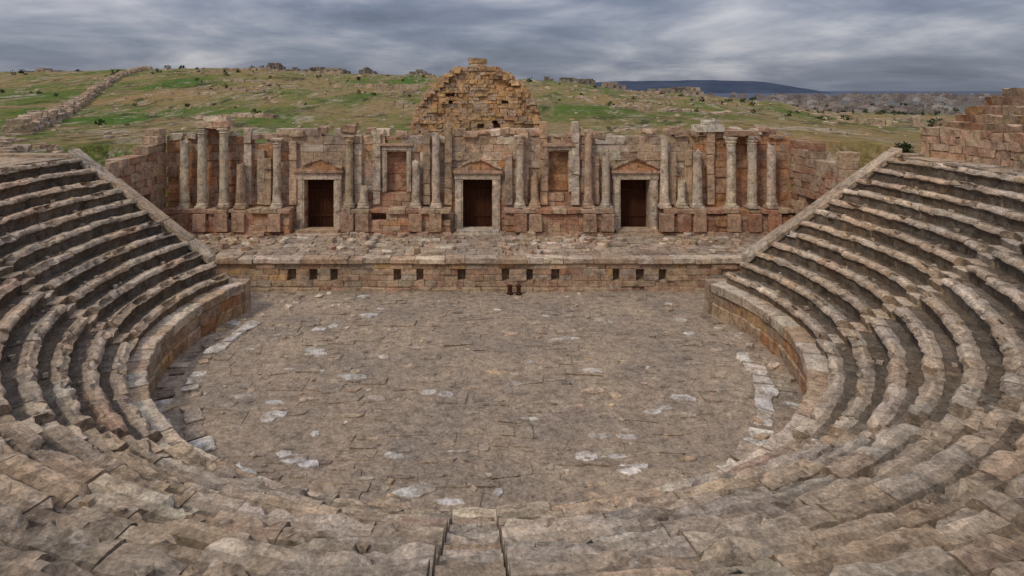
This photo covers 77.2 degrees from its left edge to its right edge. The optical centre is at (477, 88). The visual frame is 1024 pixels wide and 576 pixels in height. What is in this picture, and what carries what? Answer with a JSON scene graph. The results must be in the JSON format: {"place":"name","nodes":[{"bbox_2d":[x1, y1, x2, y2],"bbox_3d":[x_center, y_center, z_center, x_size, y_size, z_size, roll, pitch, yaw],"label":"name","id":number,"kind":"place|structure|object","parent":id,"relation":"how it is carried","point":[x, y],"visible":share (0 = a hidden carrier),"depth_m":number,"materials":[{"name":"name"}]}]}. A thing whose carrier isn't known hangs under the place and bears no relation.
{"place":"outdoors","nodes":[
{"label":"outdoors","id":0,"kind":"place"},
{"bbox_2d":[151,290,802,509],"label":"paving","id":1,"kind":"structure","parent":0,"point":[509,460],"depth_m":19.52,"materials":[{"name":"stone"}]},
{"bbox_2d":[153,291,798,506],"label":"kerb and pale slabs","id":2,"kind":"structure","parent":1,"relation":"on","point":[766,391],"depth_m":19.18,"materials":[{"name":"grey stone"}]},
{"bbox_2d":[506,284,512,294],"bbox_3d":[1.449,9.095,28.849,0.291,0.450,0.290,0,0,-44],"label":"stone post","id":3,"kind":"object","parent":1,"relation":"on","point":[509,286],"visible":1,"depth_m":28.76,"materials":[{"name":"brown stone"}]},
{"bbox_2d":[515,284,521,295],"bbox_3d":[1.850,9.095,28.849,0.298,0.450,0.297,0,0,0],"label":"stone post","id":4,"kind":"object","parent":1,"relation":"on","point":[518,292],"visible":1,"depth_m":28.76,"materials":[{"name":"brown stone"}]},
{"bbox_2d":[0,68,1001,213],"bbox_3d":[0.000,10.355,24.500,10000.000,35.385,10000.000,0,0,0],"label":"ground","id":5,"kind":"structure","parent":0,"point":[321,108],"depth_m":87.10,"materials":[{"name":"green plant"}]},
{"bbox_2d":[0,136,63,152],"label":"fallen masonry blocks","id":6,"kind":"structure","parent":5,"relation":"on","point":[5,145],"depth_m":37.37,"materials":[{"name":"stone"}]},
{"bbox_2d":[1,66,153,135],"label":"boundary wall","id":7,"kind":"structure","parent":5,"relation":"on","point":[32,122],"depth_m":69.09,"materials":[{"name":"stone"}]},
{"bbox_2d":[18,63,703,96],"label":"ridge houses","id":8,"kind":"structure","parent":5,"relation":"on","point":[694,91],"depth_m":244.81,"materials":[{"name":"beige stone"}]},
{"bbox_2d":[409,57,541,142],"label":"ruined gable wall","id":9,"kind":"structure","parent":5,"relation":"on","point":[477,94],"depth_m":36.98,"materials":[{"name":"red stone"}]},
{"bbox_2d":[0,67,954,138],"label":"scattered ruin stones","id":10,"kind":"object","parent":5,"relation":"on","point":[916,120],"visible":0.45,"depth_m":106.44,"materials":[{"name":"stone"}]},
{"bbox_2d":[0,65,958,126],"bbox_3d":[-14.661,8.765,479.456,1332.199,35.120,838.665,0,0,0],"label":"distant trees","id":11,"kind":"object","parent":5,"relation":"on","point":[529,81],"visible":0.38,"depth_m":179.87,"materials":[{"name":"green plant"}]},
{"bbox_2d":[191,231,769,291],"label":"stage platform","id":12,"kind":"structure","parent":5,"relation":"on","point":[366,262],"depth_m":29.50,"materials":[{"name":"red stone"}]},
{"bbox_2d":[160,206,793,236],"bbox_3d":[-0.002,7.145,34.270,33.731,1.556,0.988,0,0,0],"label":"wall podium","id":13,"kind":"object","parent":12,"relation":"on","point":[551,221],"depth_m":33.87,"materials":[{"name":"red stone"}]},
{"bbox_2d":[176,116,779,208],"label":"columns","id":14,"kind":"structure","parent":13,"relation":"on","point":[226,123],"depth_m":34.18,"materials":[{"name":"beige stone"}]},
{"bbox_2d":[167,128,788,232],"bbox_3d":[0.000,5.051,35.236,33.816,5.716,0.952,0,0,0],"label":"wall masonry","id":15,"kind":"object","parent":12,"relation":"on","point":[312,144],"depth_m":34.81,"materials":[{"name":"red stone"}]},
{"bbox_2d":[168,121,784,204],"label":"pilasters","id":16,"kind":"object","parent":15,"relation":"attached to","point":[264,180],"visible":0.86,"depth_m":34.61,"materials":[{"name":"red stone"}]},
{"bbox_2d":[308,179,645,226],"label":"wooden doors","id":17,"kind":"structure","parent":15,"relation":"attached to","point":[321,203],"depth_m":35.55,"materials":[{"name":"brown wood"}]},
{"bbox_2d":[294,143,663,236],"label":"door frames","id":18,"kind":"structure","parent":12,"relation":"on","point":[321,168],"depth_m":34.64,"materials":[{"name":"red stone"}]},
{"bbox_2d":[104,128,860,226],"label":"side wing walls","id":19,"kind":"structure","parent":5,"relation":"on","point":[814,173],"depth_m":32.80,"materials":[{"name":"red stone"}]},
{"bbox_2d":[0,88,1023,575],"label":"theatre seating","id":20,"kind":"object","parent":5,"relation":"on","point":[876,306],"visible":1,"depth_m":13.03,"materials":[{"name":"stone"}]},
{"bbox_2d":[894,141,915,152],"bbox_3d":[20.698,3.324,31.068,1.031,1.551,1.057,0,0,-17],"label":"green shrub","id":21,"kind":"object","parent":20,"relation":"on","point":[906,147],"visible":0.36,"depth_m":30.72,"materials":[{"name":"green plant"}]},
{"bbox_2d":[708,92,1001,114],"bbox_3d":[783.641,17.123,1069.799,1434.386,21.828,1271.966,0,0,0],"label":"distant town","id":22,"kind":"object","parent":5,"relation":"on","point":[856,103],"visible":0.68,"depth_m":981.27},
{"bbox_2d":[0,0,1023,90],"label":"sky","id":23,"kind":"structure","parent":0,"point":[819,45],"materials":[{"name":"grey"}]},
{"bbox_2d":[595,80,830,92],"bbox_3d":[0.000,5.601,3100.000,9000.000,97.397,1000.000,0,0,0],"label":"distant hills","id":24,"kind":"structure","parent":0,"point":[713,86],"depth_m":3056.82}
]}

